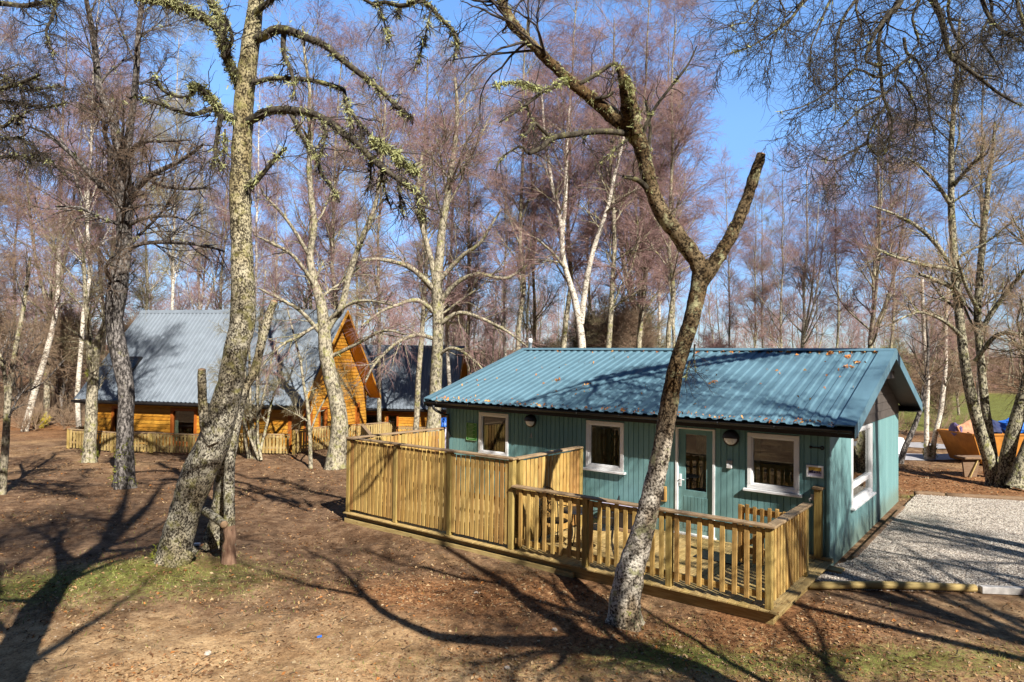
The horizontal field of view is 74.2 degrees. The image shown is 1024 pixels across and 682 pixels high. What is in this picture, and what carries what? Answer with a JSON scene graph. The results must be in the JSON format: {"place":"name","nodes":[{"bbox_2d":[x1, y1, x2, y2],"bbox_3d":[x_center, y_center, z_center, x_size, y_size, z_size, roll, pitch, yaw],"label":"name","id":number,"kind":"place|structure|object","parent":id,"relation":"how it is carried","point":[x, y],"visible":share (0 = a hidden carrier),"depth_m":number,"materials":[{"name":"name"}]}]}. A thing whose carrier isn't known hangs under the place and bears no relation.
{"place":"outdoors","nodes":[
{"label":"outdoors","id":0,"kind":"place"},
{"bbox_2d":[0,350,1023,681],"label":"ground","id":1,"kind":"structure","parent":0,"point":[264,528],"depth_m":9.89,"materials":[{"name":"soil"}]},
{"bbox_2d":[0,305,38,380],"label":"thicket shrub","id":2,"kind":"object","parent":1,"relation":"on","point":[5,326],"visible":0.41,"depth_m":44.65,"materials":[{"name":"brown plant"}]},
{"bbox_2d":[0,68,39,299],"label":"birch tree","id":3,"kind":"object","parent":1,"relation":"on","point":[11,235],"visible":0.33,"depth_m":43.45,"materials":[{"name":"brown plant"}]},
{"bbox_2d":[0,15,40,270],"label":"birch tree","id":4,"kind":"object","parent":1,"relation":"on","point":[7,115],"visible":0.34,"depth_m":37.08,"materials":[{"name":"brown plant"}]},
{"bbox_2d":[0,89,48,394],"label":"birch tree","id":5,"kind":"object","parent":1,"relation":"on","point":[14,283],"visible":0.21,"depth_m":47.86,"materials":[{"name":"brown plant"}]},
{"bbox_2d":[0,0,71,286],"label":"birch tree","id":6,"kind":"object","parent":1,"relation":"on","point":[4,200],"visible":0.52,"depth_m":31.97,"materials":[{"name":"brown plant"}]},
{"bbox_2d":[0,219,79,494],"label":"birch tree","id":7,"kind":"object","parent":1,"relation":"on","point":[9,382],"visible":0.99,"depth_m":17.54,"materials":[{"name":"grey plant"}]},
{"bbox_2d":[0,0,102,198],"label":"birch tree","id":8,"kind":"object","parent":1,"relation":"on","point":[8,84],"visible":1,"depth_m":10.40,"materials":[{"name":"brown plant"}]},
{"bbox_2d":[13,104,105,316],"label":"birch tree","id":9,"kind":"object","parent":1,"relation":"on","point":[56,229],"visible":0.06,"depth_m":50.67,"materials":[{"name":"brown plant"}]},
{"bbox_2d":[21,294,108,424],"bbox_3d":[-22.996,0.925,35.186,4.890,6.758,5.048,1,-2,-20],"label":"thicket shrub","id":10,"kind":"object","parent":1,"relation":"on","point":[60,386],"visible":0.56,"depth_m":34.46,"materials":[{"name":"brown plant"}]},
{"bbox_2d":[0,5,133,425],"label":"birch tree","id":11,"kind":"object","parent":1,"relation":"on","point":[50,294],"visible":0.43,"depth_m":34.01,"materials":[{"name":"brown plant"}]},
{"bbox_2d":[19,182,126,431],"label":"birch tree","id":12,"kind":"object","parent":1,"relation":"on","point":[56,303],"visible":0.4,"depth_m":31.41,"materials":[{"name":"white plant"}]},
{"bbox_2d":[32,0,154,426],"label":"birch tree","id":13,"kind":"object","parent":1,"relation":"on","point":[79,372],"visible":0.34,"depth_m":30.60,"materials":[{"name":"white plant"}]},
{"bbox_2d":[22,207,166,462],"bbox_3d":[-14.041,-0.147,23.197,4.401,8.977,4.064,0,-2,18],"label":"young tree","id":14,"kind":"object","parent":1,"relation":"on","point":[89,453],"visible":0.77,"depth_m":22.69,"materials":[{"name":"grey plant"}]},
{"bbox_2d":[40,58,182,362],"bbox_3d":[-22.864,-6.219,38.978,7.667,21.314,6.696,2,-2,-29],"label":"birch tree","id":15,"kind":"object","parent":1,"relation":"on","point":[114,233],"visible":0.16,"depth_m":39.28,"materials":[{"name":"brown plant"}]},
{"bbox_2d":[5,0,231,489],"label":"birch tree","id":16,"kind":"object","parent":1,"relation":"on","point":[121,189],"visible":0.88,"depth_m":17.99,"materials":[{"name":"brown plant"}]},
{"bbox_2d":[103,70,188,311],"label":"birch tree","id":17,"kind":"object","parent":1,"relation":"on","point":[139,293],"visible":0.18,"depth_m":46.25,"materials":[{"name":"brown plant"}]},
{"bbox_2d":[132,1,221,309],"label":"birch tree","id":18,"kind":"object","parent":1,"relation":"on","point":[173,268],"visible":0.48,"depth_m":35.45,"materials":[{"name":"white plant"}]},
{"bbox_2d":[66,426,289,453],"bbox_3d":[-12.927,3.831,25.426,9.375,0.947,1.794,0,-2,16],"label":"picket fence","id":19,"kind":"object","parent":1,"relation":"on","point":[75,435],"visible":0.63,"depth_m":25.15,"materials":[{"name":"brown wood"}]},
{"bbox_2d":[167,132,263,309],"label":"birch tree","id":20,"kind":"object","parent":1,"relation":"on","point":[180,288],"visible":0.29,"depth_m":50.38,"materials":[{"name":"brown plant"}]},
{"bbox_2d":[71,309,380,451],"bbox_3d":[-12.149,1.544,30.088,10.444,5.890,7.252,0,-2,13],"label":"log chalet","id":21,"kind":"object","parent":1,"relation":"on","point":[171,352],"visible":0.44,"depth_m":28.27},
{"bbox_2d":[169,408,197,445],"bbox_3d":[-13.050,3.423,27.009,1.320,1.490,0.355,0,-2,13],"label":"door frame","id":22,"kind":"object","parent":21,"relation":"in","point":[174,412],"depth_m":27.02,"materials":[{"name":"brown wood"}]},
{"bbox_2d":[175,91,276,309],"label":"birch tree","id":23,"kind":"object","parent":1,"relation":"on","point":[215,295],"visible":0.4,"depth_m":49.07,"materials":[{"name":"brown plant"}]},
{"bbox_2d":[205,243,295,460],"bbox_3d":[-9.303,0.257,23.842,3.263,7.918,2.769,1,-2,-14],"label":"shrub","id":24,"kind":"object","parent":1,"relation":"on","point":[254,443],"visible":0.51,"depth_m":23.78,"materials":[{"name":"brown plant"}]},
{"bbox_2d":[201,48,299,309],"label":"birch tree","id":25,"kind":"object","parent":1,"relation":"on","point":[256,249],"visible":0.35,"depth_m":39.82,"materials":[{"name":"brown plant"}]},
{"bbox_2d":[228,110,306,302],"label":"birch tree","id":26,"kind":"object","parent":1,"relation":"on","point":[276,202],"visible":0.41,"depth_m":51.89,"materials":[{"name":"brown plant"}]},
{"bbox_2d":[252,15,353,309],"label":"birch tree","id":27,"kind":"object","parent":1,"relation":"on","point":[297,210],"visible":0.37,"depth_m":36.22,"materials":[{"name":"brown plant"}]},
{"bbox_2d":[119,0,489,567],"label":"birch tree","id":28,"kind":"object","parent":1,"relation":"on","point":[210,459],"visible":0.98,"depth_m":11.24,"materials":[{"name":"grey plant"}]},
{"bbox_2d":[274,309,363,468],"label":"young tree","id":29,"kind":"object","parent":1,"relation":"on","point":[310,429],"visible":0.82,"depth_m":22.54,"materials":[{"name":"brown plant"}]},
{"bbox_2d":[291,90,368,308],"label":"birch tree","id":30,"kind":"object","parent":1,"relation":"on","point":[335,251],"visible":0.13,"depth_m":46.21,"materials":[{"name":"brown plant"}]},
{"bbox_2d":[271,9,393,308],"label":"birch tree","id":31,"kind":"object","parent":1,"relation":"on","point":[330,234],"visible":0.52,"depth_m":34.61,"materials":[{"name":"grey plant"}]},
{"bbox_2d":[236,0,447,469],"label":"birch tree","id":32,"kind":"object","parent":1,"relation":"on","point":[337,446],"visible":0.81,"depth_m":22.16,"materials":[{"name":"grey plant"}]},
{"bbox_2d":[292,421,394,453],"bbox_3d":[-6.617,3.859,27.182,0.125,1.059,5.333,0,-2,33],"label":"picket fence","id":33,"kind":"object","parent":1,"relation":"on","point":[387,427],"visible":0.55,"depth_m":26.14,"materials":[{"name":"brown wood"}]},
{"bbox_2d":[322,124,395,333],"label":"birch tree","id":34,"kind":"object","parent":1,"relation":"on","point":[357,284],"visible":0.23,"depth_m":51.35,"materials":[{"name":"brown plant"}]},
{"bbox_2d":[319,7,420,432],"bbox_3d":[-7.407,-5.835,34.993,5.698,22.906,5.616,0,-2,10],"label":"birch tree","id":35,"kind":"object","parent":1,"relation":"on","point":[375,305],"visible":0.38,"depth_m":34.59,"materials":[{"name":"brown plant"}]},
{"bbox_2d":[362,345,466,440],"bbox_3d":[-6.982,3.053,40.855,8.244,5.620,6.752,1,-1,4],"label":"log chalet","id":36,"kind":"object","parent":1,"relation":"on","point":[397,401],"visible":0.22,"depth_m":39.01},
{"bbox_2d":[386,115,455,319],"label":"birch tree","id":37,"kind":"object","parent":1,"relation":"on","point":[413,274],"visible":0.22,"depth_m":48.68,"materials":[{"name":"brown plant"}]},
{"bbox_2d":[329,52,546,435],"bbox_3d":[-2.681,-4.046,25.642,8.165,15.190,5.943,1,-1,0],"label":"birch tree","id":38,"kind":"object","parent":1,"relation":"on","point":[438,275],"visible":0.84,"depth_m":25.20,"materials":[{"name":"grey plant"}]},
{"bbox_2d":[368,2,514,436],"bbox_3d":[-3.533,-5.508,33.325,7.548,21.570,7.440,1,-2,-12],"label":"birch tree","id":39,"kind":"object","parent":1,"relation":"on","point":[418,384],"visible":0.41,"depth_m":32.93,"materials":[{"name":"brown plant"}]},
{"bbox_2d":[398,14,505,413],"bbox_3d":[-3.081,-5.239,34.172,5.737,21.955,5.821,1,-1,-4],"label":"birch tree","id":40,"kind":"object","parent":1,"relation":"on","point":[447,325],"visible":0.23,"depth_m":34.44,"materials":[{"name":"brown plant"}]},
{"bbox_2d":[413,25,516,375],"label":"birch tree","id":41,"kind":"object","parent":1,"relation":"on","point":[471,245],"visible":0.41,"depth_m":33.81,"materials":[{"name":"brown plant"}]},
{"bbox_2d":[443,127,505,359],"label":"birch tree","id":42,"kind":"object","parent":1,"relation":"on","point":[471,270],"visible":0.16,"depth_m":48.17,"materials":[{"name":"brown plant"}]},
{"bbox_2d":[0,376,968,436],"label":"undergrowth","id":43,"kind":"object","parent":1,"relation":"on","point":[53,406],"visible":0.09,"depth_m":33.76,"materials":[{"name":"brown plant"}]},
{"bbox_2d":[460,102,532,356],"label":"birch tree","id":44,"kind":"object","parent":1,"relation":"on","point":[505,314],"visible":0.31,"depth_m":46.54,"materials":[{"name":"brown plant"}]},
{"bbox_2d":[0,237,1023,394],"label":"woodland","id":45,"kind":"object","parent":1,"relation":"on","point":[459,340],"visible":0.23,"depth_m":71.58,"materials":[{"name":"brown plant"}]},
{"bbox_2d":[0,478,1023,681],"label":"grass","id":46,"kind":"structure","parent":1,"relation":"on","point":[20,596],"depth_m":9.67,"materials":[{"name":"green plant"}]},
{"bbox_2d":[0,480,1023,681],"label":"fallen twigs","id":47,"kind":"object","parent":1,"relation":"on","point":[441,609],"visible":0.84,"depth_m":9.18,"materials":[{"name":"brown wood"}]},
{"bbox_2d":[1,489,1023,681],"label":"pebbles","id":48,"kind":"object","parent":1,"relation":"on","point":[163,677],"visible":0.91,"depth_m":8.67,"materials":[{"name":"stone"}]},
{"bbox_2d":[1,347,1023,391],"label":"brushwood","id":49,"kind":"object","parent":1,"relation":"on","point":[999,369],"visible":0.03,"depth_m":80.35,"materials":[{"name":"brown plant"}]},
{"bbox_2d":[498,99,561,345],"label":"birch tree","id":50,"kind":"object","parent":1,"relation":"on","point":[527,300],"visible":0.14,"depth_m":43.63,"materials":[{"name":"brown plant"}]},
{"bbox_2d":[478,20,584,347],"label":"birch tree","id":51,"kind":"object","parent":1,"relation":"on","point":[534,313],"visible":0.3,"depth_m":33.23,"materials":[{"name":"brown bark"},{"name":"purple twig"}]},
{"bbox_2d":[448,0,618,351],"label":"birch tree","id":52,"kind":"object","parent":1,"relation":"on","point":[520,229],"visible":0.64,"depth_m":29.33,"materials":[{"name":"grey plant"}]},
{"bbox_2d":[494,0,641,347],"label":"birch tree","id":53,"kind":"object","parent":1,"relation":"on","point":[566,318],"visible":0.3,"depth_m":30.53,"materials":[{"name":"brown plant"}]},
{"bbox_2d":[490,31,666,347],"bbox_3d":[2.843,-4.426,28.144,7.043,16.618,5.980,0,-2,24],"label":"birch tree","id":54,"kind":"object","parent":1,"relation":"on","point":[579,312],"visible":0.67,"depth_m":27.97,"materials":[{"name":"white plant"}]},
{"bbox_2d":[549,295,617,347],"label":"thicket shrub","id":55,"kind":"object","parent":1,"relation":"on","point":[573,343],"visible":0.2,"depth_m":43.11,"materials":[{"name":"brown plant"}]},
{"bbox_2d":[546,74,627,345],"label":"birch tree","id":56,"kind":"object","parent":1,"relation":"on","point":[576,280],"visible":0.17,"depth_m":43.41,"materials":[{"name":"brown plant"}]},
{"bbox_2d":[421,0,765,631],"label":"birch tree","id":57,"kind":"object","parent":1,"relation":"on","point":[624,610],"visible":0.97,"depth_m":9.27,"materials":[{"name":"brown plant"}]},
{"bbox_2d":[343,493,844,624],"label":"deck","id":58,"kind":"structure","parent":1,"relation":"on","point":[726,602],"depth_m":11.34,"materials":[{"name":"brown wood"}]},
{"bbox_2d":[352,427,445,510],"bbox_3d":[-2.640,2.960,16.023,0.150,1.619,2.950,0,-2,38],"label":"privacy fence","id":59,"kind":"object","parent":58,"relation":"on","point":[433,437],"visible":0.38,"depth_m":16.30,"materials":[{"name":"brown wood"}]},
{"bbox_2d":[346,437,517,549],"bbox_3d":[-1.779,2.905,13.457,4.640,1.619,0.150,0,-2,38],"label":"privacy fence","id":60,"kind":"object","parent":58,"relation":"on","point":[399,503],"visible":1,"depth_m":13.21,"materials":[{"name":"brown wood"}]},
{"bbox_2d":[515,446,582,547],"bbox_3d":[0.731,2.925,12.944,0.150,1.619,2.200,0,-2,38],"label":"privacy fence","id":61,"kind":"object","parent":58,"relation":"on","point":[553,474],"visible":0.66,"depth_m":12.86,"materials":[{"name":"brown wood"}]},
{"bbox_2d":[511,484,812,609],"bbox_3d":[2.377,3.143,11.361,4.537,1.144,1.980,0,-2,38],"label":"railing","id":62,"kind":"object","parent":58,"relation":"on","point":[786,534],"visible":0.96,"depth_m":10.17,"materials":[{"name":"brown wood"}]},
{"bbox_2d":[738,504,785,565],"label":"gate","id":63,"kind":"structure","parent":58,"relation":"on","point":[768,513],"depth_m":11.18,"materials":[{"name":"brown wood"}]},
{"bbox_2d":[809,486,824,556],"bbox_3d":[5.259,3.117,11.707,0.233,1.190,0.160,0,-2,38],"label":"gate post","id":64,"kind":"object","parent":58,"relation":"on","point":[817,496],"visible":1,"depth_m":11.64,"materials":[{"name":"brown wood"}]},
{"bbox_2d":[550,104,685,312],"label":"birch tree","id":65,"kind":"object","parent":1,"relation":"on","point":[664,298],"visible":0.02,"depth_m":46.04,"materials":[{"name":"brown plant"}]},
{"bbox_2d":[577,289,666,347],"bbox_3d":[5.810,1.075,34.715,5.329,7.366,5.501,0,-2,17],"label":"thicket shrub","id":66,"kind":"object","parent":1,"relation":"on","point":[625,328],"visible":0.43,"depth_m":34.06,"materials":[{"name":"brown plant"}]},
{"bbox_2d":[585,289,672,347],"bbox_3d":[6.823,0.929,38.556,5.663,7.827,5.846,1,-2,-26],"label":"thicket shrub","id":67,"kind":"object","parent":1,"relation":"on","point":[650,309],"visible":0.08,"depth_m":37.61,"materials":[{"name":"brown plant"}]},
{"bbox_2d":[569,59,699,332],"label":"birch tree","id":68,"kind":"object","parent":1,"relation":"on","point":[639,293],"visible":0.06,"depth_m":37.69,"materials":[{"name":"brown plant"}]},
{"bbox_2d":[555,0,724,347],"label":"birch tree","id":69,"kind":"object","parent":1,"relation":"on","point":[611,280],"visible":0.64,"depth_m":28.41,"materials":[{"name":"brown plant"}]},
{"bbox_2d":[572,0,713,347],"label":"birch tree","id":70,"kind":"object","parent":1,"relation":"on","point":[640,318],"visible":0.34,"depth_m":31.13,"materials":[{"name":"brown plant"}]},
{"bbox_2d":[631,66,702,342],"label":"birch tree","id":71,"kind":"object","parent":1,"relation":"on","point":[659,303],"visible":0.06,"depth_m":44.12,"materials":[{"name":"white plant"}]},
{"bbox_2d":[423,338,921,565],"bbox_3d":[4.209,1.992,17.395,9.954,4.205,8.386,0,-2,38],"label":"cabin","id":72,"kind":"object","parent":1,"relation":"on","point":[857,457],"visible":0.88,"depth_m":14.43,"materials":[{"name":"paint"}]},
{"bbox_2d":[475,412,508,459],"bbox_3d":[-0.444,2.260,16.260,1.037,1.070,0.180,0,-2,38],"label":"window","id":73,"kind":"structure","parent":72,"relation":"in","point":[481,414],"depth_m":16.31,"materials":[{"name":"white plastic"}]},
{"bbox_2d":[583,420,625,474],"bbox_3d":[2.018,2.245,14.451,1.033,1.070,0.330,0,-2,38],"label":"window","id":74,"kind":"structure","parent":72,"relation":"in","point":[594,462],"depth_m":14.56,"materials":[{"name":"white plastic"}]},
{"bbox_2d":[441,349,876,425],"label":"roof leaves","id":75,"kind":"object","parent":72,"relation":"on","point":[829,352],"visible":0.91,"depth_m":14.51,"materials":[{"name":"brown plant"}]},
{"bbox_2d":[675,427,715,539],"bbox_3d":[3.586,2.763,13.196,0.865,2.130,0.220,0,-2,38],"label":"door","id":76,"kind":"structure","parent":72,"relation":"in","point":[685,499],"depth_m":13.20,"materials":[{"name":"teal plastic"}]},
{"bbox_2d":[743,432,802,497],"bbox_3d":[4.773,2.226,12.322,1.035,1.070,0.330,0,-2,38],"label":"window","id":77,"kind":"structure","parent":72,"relation":"in","point":[754,480],"depth_m":12.36,"materials":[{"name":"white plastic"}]},
{"bbox_2d":[850,423,876,510],"bbox_3d":[7.141,2.527,13.981,0.330,1.535,2.175,0,-2,38],"label":"window","id":78,"kind":"structure","parent":72,"relation":"in","point":[857,501],"depth_m":14.34,"materials":[{"name":"white plastic"}]},
{"bbox_2d":[628,2,723,347],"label":"birch tree","id":79,"kind":"object","parent":1,"relation":"on","point":[697,160],"visible":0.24,"depth_m":34.05,"materials":[{"name":"brown plant"}]},
{"bbox_2d":[593,0,771,347],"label":"birch tree","id":80,"kind":"object","parent":1,"relation":"on","point":[683,131],"visible":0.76,"depth_m":28.74,"materials":[{"name":"brown plant"}]},
{"bbox_2d":[696,330,735,347],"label":"thicket shrub","id":81,"kind":"object","parent":1,"relation":"on","point":[708,342],"visible":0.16,"depth_m":44.59,"materials":[{"name":"brown plant"}]},
{"bbox_2d":[702,144,756,347],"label":"birch tree","id":82,"kind":"object","parent":1,"relation":"on","point":[729,270],"visible":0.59,"depth_m":51.37,"materials":[{"name":"brown plant"}]},
{"bbox_2d":[724,179,791,347],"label":"birch tree","id":83,"kind":"object","parent":1,"relation":"on","point":[751,292],"visible":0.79,"depth_m":39.09,"materials":[{"name":"brown plant"}]},
{"bbox_2d":[731,171,804,347],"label":"birch tree","id":84,"kind":"object","parent":1,"relation":"on","point":[768,224],"visible":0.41,"depth_m":47.78,"materials":[{"name":"brown plant"}]},
{"bbox_2d":[738,143,814,347],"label":"birch tree","id":85,"kind":"object","parent":1,"relation":"on","point":[788,257],"visible":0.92,"depth_m":33.89,"materials":[{"name":"brown plant"}]},
{"bbox_2d":[760,146,870,347],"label":"birch tree","id":86,"kind":"object","parent":1,"relation":"on","point":[811,282],"visible":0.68,"depth_m":46.37,"materials":[{"name":"brown twig"},{"name":"grey olive bark"}]},
{"bbox_2d":[802,122,871,347],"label":"birch tree","id":87,"kind":"object","parent":1,"relation":"on","point":[838,313],"visible":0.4,"depth_m":46.28,"materials":[{"name":"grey plant"}]},
{"bbox_2d":[677,0,1023,231],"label":"weeping birch","id":88,"kind":"object","parent":1,"relation":"on","point":[948,50],"visible":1,"depth_m":9.07,"materials":[{"name":"brown plant"}]},
{"bbox_2d":[808,581,977,591],"bbox_3d":[5.970,3.855,10.659,2.618,0.131,0.151,1,-1,1],"label":"edging log","id":89,"kind":"object","parent":1,"relation":"on","point":[903,585],"visible":0.95,"depth_m":10.62,"materials":[{"name":"beige wood"}]},
{"bbox_2d":[850,79,939,347],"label":"birch tree","id":90,"kind":"object","parent":1,"relation":"on","point":[892,327],"visible":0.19,"depth_m":45.79,"materials":[{"name":"brown plant"}]},
{"bbox_2d":[803,78,992,347],"bbox_3d":[19.283,-4.398,34.452,8.126,18.472,7.097,1,-1,-9],"label":"birch tree","id":91,"kind":"object","parent":1,"relation":"on","point":[852,237],"visible":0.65,"depth_m":34.57,"materials":[{"name":"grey plant"}]},
{"bbox_2d":[815,494,1023,591],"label":"gravel drive","id":92,"kind":"structure","parent":1,"relation":"on","point":[906,523],"depth_m":12.88,"materials":[{"name":"grey gravel"}]},
{"bbox_2d":[818,494,1023,585],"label":"gravel stones","id":93,"kind":"object","parent":92,"relation":"on","point":[944,560],"visible":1,"depth_m":12.87,"materials":[{"name":"grey gravel"}]},
{"bbox_2d":[874,273,972,463],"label":"young tree","id":94,"kind":"object","parent":1,"relation":"on","point":[908,439],"visible":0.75,"depth_m":24.90,"materials":[{"name":"brown plant"}]},
{"bbox_2d":[839,4,1023,487],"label":"alder tree","id":95,"kind":"object","parent":1,"relation":"on","point":[997,469],"visible":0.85,"depth_m":20.43,"materials":[{"name":"brown plant"}]},
{"bbox_2d":[909,353,963,436],"bbox_3d":[21.151,2.686,33.767,3.255,4.358,3.153,2,-2,-43],"label":"thicket shrub","id":96,"kind":"object","parent":1,"relation":"on","point":[934,392],"visible":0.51,"depth_m":33.38,"materials":[{"name":"brown plant"}]},
{"bbox_2d":[868,238,1006,458],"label":"birch tree","id":97,"kind":"object","parent":1,"relation":"on","point":[929,450],"visible":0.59,"depth_m":26.11,"materials":[{"name":"white plant"}]},
{"bbox_2d":[926,306,1008,414],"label":"thicket shrub","id":98,"kind":"object","parent":1,"relation":"on","point":[973,346],"visible":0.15,"depth_m":45.20,"materials":[{"name":"brown plant"}]},
{"bbox_2d":[926,0,1023,408],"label":"birch tree","id":99,"kind":"object","parent":1,"relation":"on","point":[960,244],"visible":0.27,"depth_m":36.13,"materials":[{"name":"brown plant"}]},
{"bbox_2d":[954,455,998,476],"bbox_3d":[15.253,4.092,22.135,1.370,0.650,0.500,1,-1,-6],"label":"bench","id":100,"kind":"object","parent":1,"relation":"on","point":[970,465],"visible":0.62,"depth_m":21.97,"materials":[{"name":"brown wood"}]},
{"bbox_2d":[937,429,1023,463],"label":"skip","id":101,"kind":"object","parent":1,"relation":"on","point":[961,443],"visible":0.34,"depth_m":24.95,"materials":[{"name":"orange paint"}]},
{"bbox_2d":[945,493,1023,500],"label":"edging log","id":102,"kind":"object","parent":1,"relation":"on","point":[1019,498],"visible":0.76,"depth_m":17.61,"materials":[{"name":"brown wood"}]},
{"bbox_2d":[978,585,1023,594],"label":"edging kerb","id":103,"kind":"structure","parent":1,"relation":"on","point":[1001,590],"depth_m":10.54,"materials":[{"name":"grey concrete"}]},
{"bbox_2d":[982,270,1023,489],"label":"alder tree","id":104,"kind":"object","parent":1,"relation":"on","point":[1015,479],"visible":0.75,"depth_m":19.78,"materials":[{"name":"brown plant"}]},
{"bbox_2d":[0,0,1023,357],"label":"sky","id":105,"kind":"structure","parent":0,"point":[743,115],"materials":[{"name":"blue"}]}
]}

